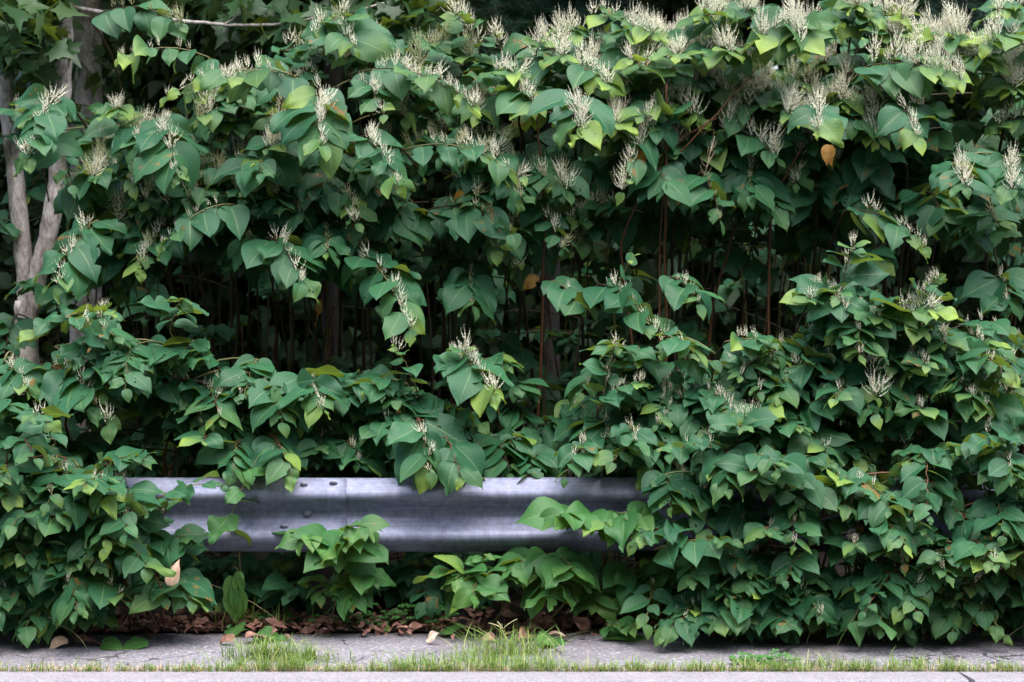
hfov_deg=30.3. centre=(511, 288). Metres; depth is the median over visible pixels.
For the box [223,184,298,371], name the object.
knotweed plant
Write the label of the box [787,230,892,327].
knotweed plant
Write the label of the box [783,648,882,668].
grass tuft
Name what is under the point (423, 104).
knotweed plant
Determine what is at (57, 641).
dead leaf
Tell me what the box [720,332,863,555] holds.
knotweed plant
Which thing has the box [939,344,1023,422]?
knotweed plant
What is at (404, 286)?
knotweed plant
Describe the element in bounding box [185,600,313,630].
leaf litter
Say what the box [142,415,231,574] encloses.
knotweed plant
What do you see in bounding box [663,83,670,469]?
bare cane
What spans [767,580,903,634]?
knotweed plant
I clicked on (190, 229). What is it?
knotweed plant
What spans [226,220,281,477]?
knotweed plant
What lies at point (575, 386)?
knotweed plant
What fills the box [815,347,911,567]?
knotweed plant
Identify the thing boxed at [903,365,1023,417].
knotweed plant
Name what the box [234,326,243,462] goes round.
bare cane
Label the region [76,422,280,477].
knotweed plant
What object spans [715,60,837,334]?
knotweed plant
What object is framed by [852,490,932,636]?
knotweed plant
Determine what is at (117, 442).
knotweed plant
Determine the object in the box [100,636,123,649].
fallen leaf
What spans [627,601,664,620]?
knotweed plant
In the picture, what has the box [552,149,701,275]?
knotweed plant
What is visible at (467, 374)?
knotweed plant
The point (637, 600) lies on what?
knotweed plant
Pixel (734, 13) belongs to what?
knotweed plant
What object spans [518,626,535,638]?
dead leaf
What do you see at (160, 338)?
knotweed plant
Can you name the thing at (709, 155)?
dried plume
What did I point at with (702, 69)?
knotweed plant
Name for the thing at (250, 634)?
dead leaf
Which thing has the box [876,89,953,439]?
knotweed plant
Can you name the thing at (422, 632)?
ground
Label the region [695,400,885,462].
knotweed plant
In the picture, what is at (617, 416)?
knotweed plant
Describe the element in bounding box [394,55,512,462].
knotweed plant
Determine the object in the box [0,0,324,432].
shade tree
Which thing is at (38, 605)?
knotweed plant
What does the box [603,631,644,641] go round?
fallen leaf
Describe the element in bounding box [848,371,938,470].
knotweed plant
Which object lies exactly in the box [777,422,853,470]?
knotweed plant
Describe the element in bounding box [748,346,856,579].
knotweed plant
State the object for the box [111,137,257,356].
knotweed plant
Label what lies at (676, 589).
knotweed plant
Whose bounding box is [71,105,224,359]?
knotweed plant
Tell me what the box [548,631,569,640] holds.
dead leaf
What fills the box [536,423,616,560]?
knotweed plant
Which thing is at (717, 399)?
knotweed plant
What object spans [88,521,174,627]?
knotweed plant
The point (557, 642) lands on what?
fallen leaf
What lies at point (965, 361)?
knotweed plant
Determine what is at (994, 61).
knotweed plant
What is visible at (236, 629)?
fallen leaf
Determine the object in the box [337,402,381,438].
knotweed plant
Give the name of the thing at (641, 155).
orange leaf
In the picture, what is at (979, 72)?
knotweed plant
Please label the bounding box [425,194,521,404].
knotweed plant
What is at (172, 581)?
dead leaf
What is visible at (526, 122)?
knotweed plant
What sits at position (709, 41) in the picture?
knotweed plant
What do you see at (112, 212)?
knotweed plant
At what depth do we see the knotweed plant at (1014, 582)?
7.74 m
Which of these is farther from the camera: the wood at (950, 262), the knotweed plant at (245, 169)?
the wood at (950, 262)
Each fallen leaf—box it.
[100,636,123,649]
[122,636,148,649]
[224,621,249,635]
[253,626,287,641]
[370,624,388,630]
[439,622,462,634]
[537,631,564,647]
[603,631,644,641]
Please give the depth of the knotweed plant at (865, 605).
7.52 m
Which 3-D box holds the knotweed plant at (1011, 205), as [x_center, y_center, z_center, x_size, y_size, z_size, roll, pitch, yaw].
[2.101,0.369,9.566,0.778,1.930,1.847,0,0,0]
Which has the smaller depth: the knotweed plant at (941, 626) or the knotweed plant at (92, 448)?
the knotweed plant at (941, 626)
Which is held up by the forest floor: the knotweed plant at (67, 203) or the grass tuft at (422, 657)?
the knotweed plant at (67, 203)
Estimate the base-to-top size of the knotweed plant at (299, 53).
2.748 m
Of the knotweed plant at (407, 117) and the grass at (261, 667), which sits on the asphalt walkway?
the grass at (261, 667)
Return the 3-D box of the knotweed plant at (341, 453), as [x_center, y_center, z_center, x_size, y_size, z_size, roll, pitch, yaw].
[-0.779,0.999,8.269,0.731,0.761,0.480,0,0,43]
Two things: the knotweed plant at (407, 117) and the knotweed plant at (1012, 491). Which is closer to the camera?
the knotweed plant at (1012, 491)
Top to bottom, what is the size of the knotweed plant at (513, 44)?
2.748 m
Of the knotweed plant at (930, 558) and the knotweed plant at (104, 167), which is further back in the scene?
the knotweed plant at (104, 167)
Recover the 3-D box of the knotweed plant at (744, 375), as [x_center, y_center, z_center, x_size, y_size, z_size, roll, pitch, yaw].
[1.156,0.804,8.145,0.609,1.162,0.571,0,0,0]
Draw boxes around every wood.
[0,0,1023,477]
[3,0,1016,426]
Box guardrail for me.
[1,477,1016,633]
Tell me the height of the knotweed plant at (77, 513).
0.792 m
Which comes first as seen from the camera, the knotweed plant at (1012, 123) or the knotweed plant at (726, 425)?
the knotweed plant at (726, 425)
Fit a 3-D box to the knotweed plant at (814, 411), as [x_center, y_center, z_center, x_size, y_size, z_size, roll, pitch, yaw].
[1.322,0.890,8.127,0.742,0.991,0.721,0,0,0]
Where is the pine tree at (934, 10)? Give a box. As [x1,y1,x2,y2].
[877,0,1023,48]
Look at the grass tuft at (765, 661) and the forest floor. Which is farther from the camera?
the forest floor
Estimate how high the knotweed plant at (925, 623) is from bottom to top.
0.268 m
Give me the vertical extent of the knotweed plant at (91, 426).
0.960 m
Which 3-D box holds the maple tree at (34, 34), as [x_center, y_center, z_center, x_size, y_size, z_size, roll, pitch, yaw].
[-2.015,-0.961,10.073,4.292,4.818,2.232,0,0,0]
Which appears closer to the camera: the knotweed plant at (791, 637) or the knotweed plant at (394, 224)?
the knotweed plant at (791, 637)
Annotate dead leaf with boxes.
[50,636,67,648]
[75,634,100,645]
[165,560,179,585]
[220,634,234,643]
[245,631,273,641]
[426,631,439,642]
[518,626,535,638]
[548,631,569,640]
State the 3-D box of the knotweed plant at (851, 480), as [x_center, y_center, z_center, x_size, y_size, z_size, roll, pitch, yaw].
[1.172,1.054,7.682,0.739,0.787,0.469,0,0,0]
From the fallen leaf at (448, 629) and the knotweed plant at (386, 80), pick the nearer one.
the fallen leaf at (448, 629)
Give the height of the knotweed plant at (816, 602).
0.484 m
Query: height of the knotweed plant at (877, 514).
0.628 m
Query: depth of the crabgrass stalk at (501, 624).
7.54 m
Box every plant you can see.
[0,95,156,419]
[0,351,42,403]
[0,354,138,462]
[0,398,64,464]
[0,399,34,424]
[0,433,68,630]
[0,455,103,630]
[0,459,43,637]
[0,496,54,554]
[0,496,175,637]
[0,523,114,594]
[0,534,65,647]
[0,537,45,632]
[0,537,135,636]
[0,572,15,633]
[3,580,84,628]
[4,401,88,538]
[4,599,110,635]
[7,358,127,444]
[8,82,119,321]
[8,453,42,477]
[8,483,107,626]
[10,391,45,450]
[10,433,69,454]
[10,581,75,637]
[10,593,77,648]
[14,302,153,477]
[25,388,159,474]
[28,422,180,476]
[29,208,184,477]
[34,446,156,632]
[49,569,132,632]
[51,334,190,462]
[53,160,159,415]
[56,300,123,419]
[57,155,199,384]
[64,471,229,632]
[68,409,101,430]
[68,582,129,633]
[70,295,218,570]
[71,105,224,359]
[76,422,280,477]
[83,89,213,370]
[83,209,168,477]
[85,468,170,623]
[86,383,169,430]
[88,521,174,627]
[89,0,188,445]
[89,347,245,554]
[90,197,255,369]
[91,174,209,384]
[104,181,188,429]
[107,109,207,475]
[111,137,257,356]
[114,35,232,367]
[116,154,218,447]
[124,104,291,371]
[128,567,216,630]
[132,344,286,556]
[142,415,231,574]
[147,499,209,629]
[155,198,249,555]
[159,49,328,363]
[159,376,270,557]
[161,405,278,553]
[163,378,242,567]
[165,175,320,362]
[171,219,270,357]
[180,66,292,371]
[194,364,352,577]
[200,437,285,555]
[202,108,378,357]
[202,136,288,365]
[203,76,317,477]
[207,449,267,623]
[213,59,325,355]
[213,151,355,361]
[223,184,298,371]
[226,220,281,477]
[227,198,309,361]
[241,224,325,477]
[250,95,374,364]
[254,610,328,624]
[263,369,393,437]
[270,71,352,369]
[271,0,408,270]
[272,514,395,625]
[274,48,418,368]
[280,364,400,564]
[288,234,389,369]
[290,150,421,362]
[291,298,294,466]
[296,431,395,477]
[299,216,373,360]
[299,426,354,477]
[301,436,394,477]
[302,611,406,626]
[306,0,396,373]
[309,428,390,477]
[314,372,477,437]
[318,141,460,407]
[328,153,421,386]
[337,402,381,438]
[344,243,426,437]
[347,47,481,376]
[347,119,533,398]
[348,50,469,407]
[352,602,486,627]
[355,119,451,393]
[356,404,471,460]
[360,389,456,427]
[367,406,491,557]
[380,334,443,413]
[385,412,484,592]
[393,79,499,389]
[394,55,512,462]
[395,21,496,378]
[412,553,539,623]
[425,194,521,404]
[433,329,513,573]
[438,262,496,442]
[439,0,533,441]
[444,142,575,430]
[451,0,664,427]
[451,428,569,554]
[455,124,544,423]
[462,38,625,477]
[478,50,574,476]
[478,352,550,563]
[486,546,600,626]
[503,14,579,427]
[504,153,664,299]
[515,496,663,618]
[526,84,614,472]
[536,155,699,367]
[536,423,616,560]
[538,395,608,552]
[541,276,598,553]
[543,75,627,356]
[544,0,686,335]
[546,174,710,343]
[551,412,665,561]
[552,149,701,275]
[552,431,691,488]
[564,185,710,476]
[564,337,674,468]
[565,269,679,475]
[570,7,726,467]
[573,557,700,621]
[579,332,652,566]
[581,0,742,358]
[586,79,713,395]
[587,92,696,322]
[592,252,638,559]
[592,460,641,476]
[593,393,739,482]
[598,373,689,447]
[599,26,694,275]
[600,615,639,637]
[604,89,758,332]
[610,31,706,443]
[617,346,753,442]
[618,441,665,568]
[620,577,741,644]
[622,27,728,369]
[624,403,699,474]
[625,63,751,328]
[626,175,717,337]
[626,502,827,555]
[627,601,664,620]
[635,588,677,614]
[638,380,734,448]
[639,430,783,538]
[641,442,756,517]
[651,325,783,409]
[651,602,667,611]
[653,535,771,635]
[654,573,765,647]
[654,585,781,636]
[659,270,724,370]
[660,533,819,618]
[662,351,745,433]
[670,171,735,369]
[672,588,686,595]
[674,0,783,372]
[684,478,774,547]
[688,0,837,335]
[690,37,821,353]
[694,384,765,452]
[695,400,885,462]
[698,576,816,636]
[700,161,799,327]
[703,67,842,281]
[706,341,852,401]
[709,408,813,522]
[713,454,894,551]
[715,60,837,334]
[716,531,908,630]
[717,0,895,273]
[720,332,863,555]
[722,548,842,595]
[726,75,890,336]
[726,445,850,548]
[727,585,896,637]
[728,517,804,635]
[729,648,800,665]
[731,594,882,639]
[733,371,866,553]
[739,0,845,334]
[744,625,799,644]
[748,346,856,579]
[754,346,868,438]
[756,385,866,486]
[759,445,786,452]
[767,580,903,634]
[774,150,837,338]
[775,79,885,338]
[777,313,896,576]
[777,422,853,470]
[779,277,891,344]
[782,319,855,564]
[782,348,877,572]
[787,83,847,396]
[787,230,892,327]
[788,3,929,279]
[794,284,901,366]
[798,472,958,590]
[806,109,953,318]
[807,166,877,276]
[808,441,901,471]
[811,35,980,282]
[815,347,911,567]
[817,490,863,566]
[818,0,920,424]
[824,188,931,274]
[825,0,997,315]
[825,67,954,126]
[828,338,894,565]
[833,267,963,566]
[835,338,990,425]
[836,285,963,578]
[838,530,974,646]
[838,535,1011,638]
[839,578,923,639]
[840,534,1021,637]
[843,9,973,424]
[845,393,1023,450]
[845,490,971,570]
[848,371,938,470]
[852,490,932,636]
[855,327,1016,569]
[859,0,1010,471]
[861,430,959,560]
[861,447,884,471]
[865,448,982,525]
[865,456,1020,564]
[866,548,1012,646]
[875,174,1023,306]
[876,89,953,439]
[880,605,965,646]
[882,374,1023,438]
[889,442,1023,546]
[891,185,1001,301]
[893,139,1023,440]
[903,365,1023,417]
[904,560,1023,639]
[912,577,1002,634]
[912,583,1022,631]
[914,609,992,634]
[916,309,1023,469]
[923,27,1023,434]
[927,7,1007,367]
[931,445,1023,520]
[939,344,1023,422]
[943,487,1023,576]
[944,202,1023,343]
[945,429,1023,640]
[945,562,1023,631]
[956,0,1023,475]
[962,46,1023,113]
[966,555,1017,588]
[970,365,1023,454]
[981,580,1023,641]
[982,58,1023,318]
[983,408,1023,452]
[988,543,1023,584]
[989,219,1023,342]
[994,488,1023,560]
[996,16,1023,365]
[1009,591,1023,622]
[1010,580,1023,611]
[1020,133,1023,454]
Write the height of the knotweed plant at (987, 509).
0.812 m
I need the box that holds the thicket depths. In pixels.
[0,11,1023,619]
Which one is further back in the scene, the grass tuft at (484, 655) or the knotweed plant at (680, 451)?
the knotweed plant at (680, 451)
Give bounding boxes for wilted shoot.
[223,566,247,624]
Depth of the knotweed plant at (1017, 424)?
8.03 m
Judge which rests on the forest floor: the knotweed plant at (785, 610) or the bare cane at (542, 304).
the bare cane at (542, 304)
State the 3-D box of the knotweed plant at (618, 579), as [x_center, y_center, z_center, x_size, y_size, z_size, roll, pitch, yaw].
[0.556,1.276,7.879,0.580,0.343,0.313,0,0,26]
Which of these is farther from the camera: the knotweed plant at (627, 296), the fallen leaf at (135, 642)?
the knotweed plant at (627, 296)
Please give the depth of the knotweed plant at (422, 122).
9.23 m
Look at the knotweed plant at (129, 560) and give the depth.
7.51 m
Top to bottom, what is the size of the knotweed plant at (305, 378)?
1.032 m
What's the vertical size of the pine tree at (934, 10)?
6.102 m
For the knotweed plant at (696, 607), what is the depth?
7.57 m
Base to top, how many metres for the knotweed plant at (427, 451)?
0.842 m
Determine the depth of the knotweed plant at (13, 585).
7.60 m
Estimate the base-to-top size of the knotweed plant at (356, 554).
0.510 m
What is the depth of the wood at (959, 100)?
15.63 m
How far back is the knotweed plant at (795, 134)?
8.84 m
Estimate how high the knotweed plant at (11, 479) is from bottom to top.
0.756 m
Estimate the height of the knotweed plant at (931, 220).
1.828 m
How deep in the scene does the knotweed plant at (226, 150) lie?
9.10 m
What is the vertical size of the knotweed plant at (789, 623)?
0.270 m
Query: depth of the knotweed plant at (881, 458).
8.10 m
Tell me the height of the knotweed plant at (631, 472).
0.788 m
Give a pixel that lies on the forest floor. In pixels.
(515, 599)
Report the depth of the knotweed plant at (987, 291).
8.43 m
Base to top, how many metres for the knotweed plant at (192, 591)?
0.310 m
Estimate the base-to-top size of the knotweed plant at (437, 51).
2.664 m
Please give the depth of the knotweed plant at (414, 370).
8.16 m
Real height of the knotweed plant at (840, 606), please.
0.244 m
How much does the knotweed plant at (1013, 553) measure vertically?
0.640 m
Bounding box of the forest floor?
[12,430,1022,630]
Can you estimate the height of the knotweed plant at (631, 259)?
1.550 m
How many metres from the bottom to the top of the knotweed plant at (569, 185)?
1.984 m
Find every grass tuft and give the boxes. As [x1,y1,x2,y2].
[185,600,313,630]
[198,632,337,660]
[248,641,355,661]
[350,643,490,667]
[428,619,583,656]
[429,642,562,662]
[691,652,829,666]
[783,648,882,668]
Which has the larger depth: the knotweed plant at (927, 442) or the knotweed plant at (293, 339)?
the knotweed plant at (293, 339)
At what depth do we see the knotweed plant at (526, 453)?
8.11 m
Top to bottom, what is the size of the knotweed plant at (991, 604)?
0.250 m
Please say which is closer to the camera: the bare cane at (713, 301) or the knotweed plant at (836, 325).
the knotweed plant at (836, 325)
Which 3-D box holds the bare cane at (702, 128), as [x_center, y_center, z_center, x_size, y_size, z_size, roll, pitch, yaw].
[0.866,0.188,8.781,0.514,2.396,0.172,0,0,36]
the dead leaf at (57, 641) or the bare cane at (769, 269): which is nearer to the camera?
the dead leaf at (57, 641)
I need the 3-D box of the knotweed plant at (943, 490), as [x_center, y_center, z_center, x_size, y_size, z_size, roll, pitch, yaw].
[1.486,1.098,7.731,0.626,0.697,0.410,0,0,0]
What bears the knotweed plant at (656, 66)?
on the forest floor
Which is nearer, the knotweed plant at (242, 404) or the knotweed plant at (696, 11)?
the knotweed plant at (242, 404)
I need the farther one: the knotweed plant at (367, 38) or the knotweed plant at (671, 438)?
the knotweed plant at (367, 38)
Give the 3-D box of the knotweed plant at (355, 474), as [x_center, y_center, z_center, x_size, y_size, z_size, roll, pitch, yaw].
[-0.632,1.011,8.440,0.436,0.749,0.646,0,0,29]
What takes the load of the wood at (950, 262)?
on the forest floor
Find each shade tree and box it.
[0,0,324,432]
[170,0,983,474]
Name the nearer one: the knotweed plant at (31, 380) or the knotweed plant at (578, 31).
the knotweed plant at (31, 380)
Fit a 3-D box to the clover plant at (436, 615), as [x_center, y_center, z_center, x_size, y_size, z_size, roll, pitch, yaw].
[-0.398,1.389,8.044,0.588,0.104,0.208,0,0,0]
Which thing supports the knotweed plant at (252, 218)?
on the forest floor
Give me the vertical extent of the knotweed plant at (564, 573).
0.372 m
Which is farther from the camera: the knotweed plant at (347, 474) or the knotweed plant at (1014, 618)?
the knotweed plant at (347, 474)
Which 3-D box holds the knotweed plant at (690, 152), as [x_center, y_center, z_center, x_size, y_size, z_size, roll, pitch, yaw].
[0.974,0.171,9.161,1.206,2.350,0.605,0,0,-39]
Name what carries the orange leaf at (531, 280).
attached to the knotweed plant at (502, 192)
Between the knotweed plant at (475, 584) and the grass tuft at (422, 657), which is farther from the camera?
the knotweed plant at (475, 584)
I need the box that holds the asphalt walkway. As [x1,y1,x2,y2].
[0,627,1023,671]
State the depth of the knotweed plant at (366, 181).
8.69 m
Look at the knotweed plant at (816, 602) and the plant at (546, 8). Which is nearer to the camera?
the knotweed plant at (816, 602)
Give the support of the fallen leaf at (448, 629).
on the asphalt walkway
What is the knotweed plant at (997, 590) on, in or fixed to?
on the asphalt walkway
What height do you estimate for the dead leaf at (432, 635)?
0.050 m
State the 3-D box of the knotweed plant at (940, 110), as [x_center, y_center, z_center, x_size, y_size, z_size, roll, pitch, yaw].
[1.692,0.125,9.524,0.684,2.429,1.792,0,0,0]
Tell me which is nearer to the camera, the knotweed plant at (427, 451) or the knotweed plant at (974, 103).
the knotweed plant at (427, 451)
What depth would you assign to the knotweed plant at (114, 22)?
8.97 m
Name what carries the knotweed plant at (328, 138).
on the forest floor
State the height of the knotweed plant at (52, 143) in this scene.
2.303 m
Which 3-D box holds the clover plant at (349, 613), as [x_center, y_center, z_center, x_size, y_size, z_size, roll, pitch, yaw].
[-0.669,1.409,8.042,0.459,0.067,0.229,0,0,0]
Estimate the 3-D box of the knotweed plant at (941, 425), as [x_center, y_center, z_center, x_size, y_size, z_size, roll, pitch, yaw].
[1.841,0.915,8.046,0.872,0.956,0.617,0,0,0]
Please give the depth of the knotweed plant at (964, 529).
7.61 m
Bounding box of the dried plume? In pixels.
[701,129,716,176]
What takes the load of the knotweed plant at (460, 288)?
on the forest floor
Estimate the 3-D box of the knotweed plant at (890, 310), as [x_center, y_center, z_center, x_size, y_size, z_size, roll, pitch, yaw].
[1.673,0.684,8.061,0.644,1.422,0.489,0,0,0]
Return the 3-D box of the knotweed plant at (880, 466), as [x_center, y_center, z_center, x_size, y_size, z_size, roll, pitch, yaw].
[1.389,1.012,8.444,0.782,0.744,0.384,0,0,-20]
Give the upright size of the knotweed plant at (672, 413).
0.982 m
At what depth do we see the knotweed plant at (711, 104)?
9.00 m
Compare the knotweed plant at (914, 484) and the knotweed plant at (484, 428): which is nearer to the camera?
the knotweed plant at (914, 484)
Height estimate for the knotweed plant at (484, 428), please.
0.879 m
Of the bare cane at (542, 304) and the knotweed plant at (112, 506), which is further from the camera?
the bare cane at (542, 304)
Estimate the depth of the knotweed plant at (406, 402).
8.18 m
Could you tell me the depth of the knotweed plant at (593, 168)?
8.98 m
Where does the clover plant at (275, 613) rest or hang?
on the forest floor
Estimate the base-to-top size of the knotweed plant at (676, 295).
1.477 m
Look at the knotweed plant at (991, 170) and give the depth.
8.25 m
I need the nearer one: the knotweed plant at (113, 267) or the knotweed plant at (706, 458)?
the knotweed plant at (706, 458)
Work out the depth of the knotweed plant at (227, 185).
8.81 m
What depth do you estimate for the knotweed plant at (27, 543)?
7.59 m
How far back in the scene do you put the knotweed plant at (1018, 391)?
8.26 m
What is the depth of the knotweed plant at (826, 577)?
7.70 m
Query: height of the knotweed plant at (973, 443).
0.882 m
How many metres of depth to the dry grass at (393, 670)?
7.15 m
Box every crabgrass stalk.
[164,565,273,617]
[490,619,516,632]
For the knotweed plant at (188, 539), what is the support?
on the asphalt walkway
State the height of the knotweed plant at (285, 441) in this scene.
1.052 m
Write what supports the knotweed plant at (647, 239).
on the forest floor
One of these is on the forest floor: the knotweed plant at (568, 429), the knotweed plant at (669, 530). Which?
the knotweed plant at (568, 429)
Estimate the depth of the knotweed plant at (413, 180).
8.92 m
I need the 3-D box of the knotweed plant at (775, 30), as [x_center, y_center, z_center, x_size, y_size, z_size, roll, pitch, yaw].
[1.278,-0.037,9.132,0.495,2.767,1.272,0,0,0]
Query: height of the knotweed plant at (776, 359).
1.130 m
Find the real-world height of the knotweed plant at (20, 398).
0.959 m
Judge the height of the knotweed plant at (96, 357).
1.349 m
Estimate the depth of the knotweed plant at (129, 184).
8.76 m
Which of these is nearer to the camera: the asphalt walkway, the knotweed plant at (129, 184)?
the asphalt walkway
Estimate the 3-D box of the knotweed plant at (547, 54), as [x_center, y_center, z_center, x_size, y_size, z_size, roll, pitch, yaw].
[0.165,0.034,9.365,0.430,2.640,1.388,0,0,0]
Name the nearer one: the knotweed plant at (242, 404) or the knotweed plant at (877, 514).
the knotweed plant at (877, 514)
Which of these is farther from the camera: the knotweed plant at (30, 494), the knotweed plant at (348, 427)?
the knotweed plant at (348, 427)
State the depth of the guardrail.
7.96 m
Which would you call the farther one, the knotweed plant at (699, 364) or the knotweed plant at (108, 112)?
the knotweed plant at (108, 112)
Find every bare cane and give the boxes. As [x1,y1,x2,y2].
[223,329,276,556]
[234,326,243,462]
[322,307,333,476]
[534,115,546,467]
[620,117,716,344]
[658,70,755,360]
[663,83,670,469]
[708,223,736,359]
[741,225,757,339]
[767,143,803,334]
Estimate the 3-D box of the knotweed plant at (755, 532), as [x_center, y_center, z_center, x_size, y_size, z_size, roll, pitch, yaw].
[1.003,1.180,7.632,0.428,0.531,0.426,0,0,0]
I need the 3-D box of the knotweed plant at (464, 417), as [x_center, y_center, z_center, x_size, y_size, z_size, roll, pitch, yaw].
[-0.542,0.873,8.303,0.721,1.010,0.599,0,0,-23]
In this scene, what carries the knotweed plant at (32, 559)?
on the asphalt walkway
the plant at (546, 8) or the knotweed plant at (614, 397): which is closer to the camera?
the knotweed plant at (614, 397)
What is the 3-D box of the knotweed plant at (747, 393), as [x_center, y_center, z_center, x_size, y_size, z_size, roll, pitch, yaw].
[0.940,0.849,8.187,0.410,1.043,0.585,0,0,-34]
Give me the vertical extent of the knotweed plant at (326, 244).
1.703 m
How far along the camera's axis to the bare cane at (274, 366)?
9.23 m
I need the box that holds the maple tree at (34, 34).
[0,0,464,394]
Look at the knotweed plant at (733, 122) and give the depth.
8.82 m
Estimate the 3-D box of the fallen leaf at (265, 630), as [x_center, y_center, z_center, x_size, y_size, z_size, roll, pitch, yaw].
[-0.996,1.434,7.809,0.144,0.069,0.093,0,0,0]
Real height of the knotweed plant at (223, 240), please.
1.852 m
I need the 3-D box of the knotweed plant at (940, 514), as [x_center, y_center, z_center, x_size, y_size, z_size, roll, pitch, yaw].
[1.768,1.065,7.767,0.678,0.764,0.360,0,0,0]
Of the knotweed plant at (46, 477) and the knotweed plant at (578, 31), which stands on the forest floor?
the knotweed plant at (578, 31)
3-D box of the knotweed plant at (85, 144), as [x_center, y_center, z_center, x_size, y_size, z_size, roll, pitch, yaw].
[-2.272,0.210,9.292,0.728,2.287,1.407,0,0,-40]
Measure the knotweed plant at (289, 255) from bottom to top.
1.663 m
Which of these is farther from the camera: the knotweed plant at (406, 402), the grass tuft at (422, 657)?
the knotweed plant at (406, 402)
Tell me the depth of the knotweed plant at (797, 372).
7.94 m
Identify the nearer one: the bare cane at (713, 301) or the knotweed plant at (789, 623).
the knotweed plant at (789, 623)
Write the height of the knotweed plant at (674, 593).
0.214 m
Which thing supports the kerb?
on the ground at (422, 632)
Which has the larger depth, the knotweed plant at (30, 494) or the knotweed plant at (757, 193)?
the knotweed plant at (757, 193)
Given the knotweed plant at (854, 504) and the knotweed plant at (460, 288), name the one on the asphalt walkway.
the knotweed plant at (854, 504)
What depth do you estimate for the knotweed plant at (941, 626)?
7.54 m
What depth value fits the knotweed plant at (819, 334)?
8.07 m
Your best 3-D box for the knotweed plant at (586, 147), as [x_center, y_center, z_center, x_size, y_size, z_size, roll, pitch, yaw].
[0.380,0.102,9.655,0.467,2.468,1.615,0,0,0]
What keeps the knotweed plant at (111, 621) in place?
on the forest floor
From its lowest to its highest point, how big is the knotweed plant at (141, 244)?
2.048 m
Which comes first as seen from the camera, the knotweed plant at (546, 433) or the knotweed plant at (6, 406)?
the knotweed plant at (6, 406)
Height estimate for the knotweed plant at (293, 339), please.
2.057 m
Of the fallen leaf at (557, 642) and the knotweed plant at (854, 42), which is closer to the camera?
the fallen leaf at (557, 642)
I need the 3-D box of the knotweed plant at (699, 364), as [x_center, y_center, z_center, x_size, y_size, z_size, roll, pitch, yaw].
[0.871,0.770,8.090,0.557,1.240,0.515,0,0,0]
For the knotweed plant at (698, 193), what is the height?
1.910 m
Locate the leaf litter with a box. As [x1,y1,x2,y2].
[3,601,1009,640]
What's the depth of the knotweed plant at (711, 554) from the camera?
7.56 m
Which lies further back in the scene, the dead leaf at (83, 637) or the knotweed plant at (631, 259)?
the knotweed plant at (631, 259)
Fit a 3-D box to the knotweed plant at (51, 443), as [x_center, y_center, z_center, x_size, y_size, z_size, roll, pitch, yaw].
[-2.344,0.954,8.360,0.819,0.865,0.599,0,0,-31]
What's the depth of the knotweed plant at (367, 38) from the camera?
8.88 m
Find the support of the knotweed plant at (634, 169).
on the forest floor
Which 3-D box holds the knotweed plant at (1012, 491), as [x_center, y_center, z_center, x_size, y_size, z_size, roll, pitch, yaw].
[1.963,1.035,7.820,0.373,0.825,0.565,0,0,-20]
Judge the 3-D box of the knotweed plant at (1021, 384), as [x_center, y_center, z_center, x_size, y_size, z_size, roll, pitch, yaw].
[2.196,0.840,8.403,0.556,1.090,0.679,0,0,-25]
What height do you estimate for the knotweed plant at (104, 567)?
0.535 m
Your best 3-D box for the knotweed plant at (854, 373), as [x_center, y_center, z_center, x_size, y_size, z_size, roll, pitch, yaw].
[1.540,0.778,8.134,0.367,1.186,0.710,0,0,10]
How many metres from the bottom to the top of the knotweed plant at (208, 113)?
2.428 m
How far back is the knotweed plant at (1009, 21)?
9.06 m
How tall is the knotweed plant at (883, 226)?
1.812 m
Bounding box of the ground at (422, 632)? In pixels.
[0,631,481,633]
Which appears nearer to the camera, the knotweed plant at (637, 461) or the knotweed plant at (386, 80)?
the knotweed plant at (637, 461)
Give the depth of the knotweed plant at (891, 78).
8.49 m
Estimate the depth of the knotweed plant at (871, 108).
8.68 m
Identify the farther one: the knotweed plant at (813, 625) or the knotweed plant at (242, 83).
the knotweed plant at (242, 83)
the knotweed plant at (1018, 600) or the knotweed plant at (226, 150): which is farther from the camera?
the knotweed plant at (226, 150)
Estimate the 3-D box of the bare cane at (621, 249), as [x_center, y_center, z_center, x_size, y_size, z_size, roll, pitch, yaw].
[0.704,0.297,8.848,0.338,2.183,0.415,0,0,-29]
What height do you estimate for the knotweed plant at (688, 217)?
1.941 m
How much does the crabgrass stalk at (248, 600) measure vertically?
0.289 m
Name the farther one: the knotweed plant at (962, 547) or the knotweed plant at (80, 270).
the knotweed plant at (80, 270)
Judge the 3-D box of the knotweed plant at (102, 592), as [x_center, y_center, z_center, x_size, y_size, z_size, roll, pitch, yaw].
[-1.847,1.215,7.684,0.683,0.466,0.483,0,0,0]
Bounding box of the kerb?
[0,672,1023,681]
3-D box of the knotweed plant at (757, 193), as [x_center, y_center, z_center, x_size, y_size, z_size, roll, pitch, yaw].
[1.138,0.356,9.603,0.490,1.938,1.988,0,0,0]
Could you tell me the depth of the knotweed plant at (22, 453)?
7.57 m
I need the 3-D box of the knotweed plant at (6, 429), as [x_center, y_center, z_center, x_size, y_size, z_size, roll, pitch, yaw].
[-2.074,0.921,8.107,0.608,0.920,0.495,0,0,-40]
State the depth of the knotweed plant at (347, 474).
8.36 m
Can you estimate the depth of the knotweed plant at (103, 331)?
8.05 m
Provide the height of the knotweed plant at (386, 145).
2.115 m
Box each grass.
[0,641,1022,671]
[0,661,1023,671]
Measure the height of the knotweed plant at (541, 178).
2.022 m
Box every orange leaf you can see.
[314,299,321,325]
[454,190,467,207]
[523,274,539,289]
[636,150,646,160]
[821,144,834,165]

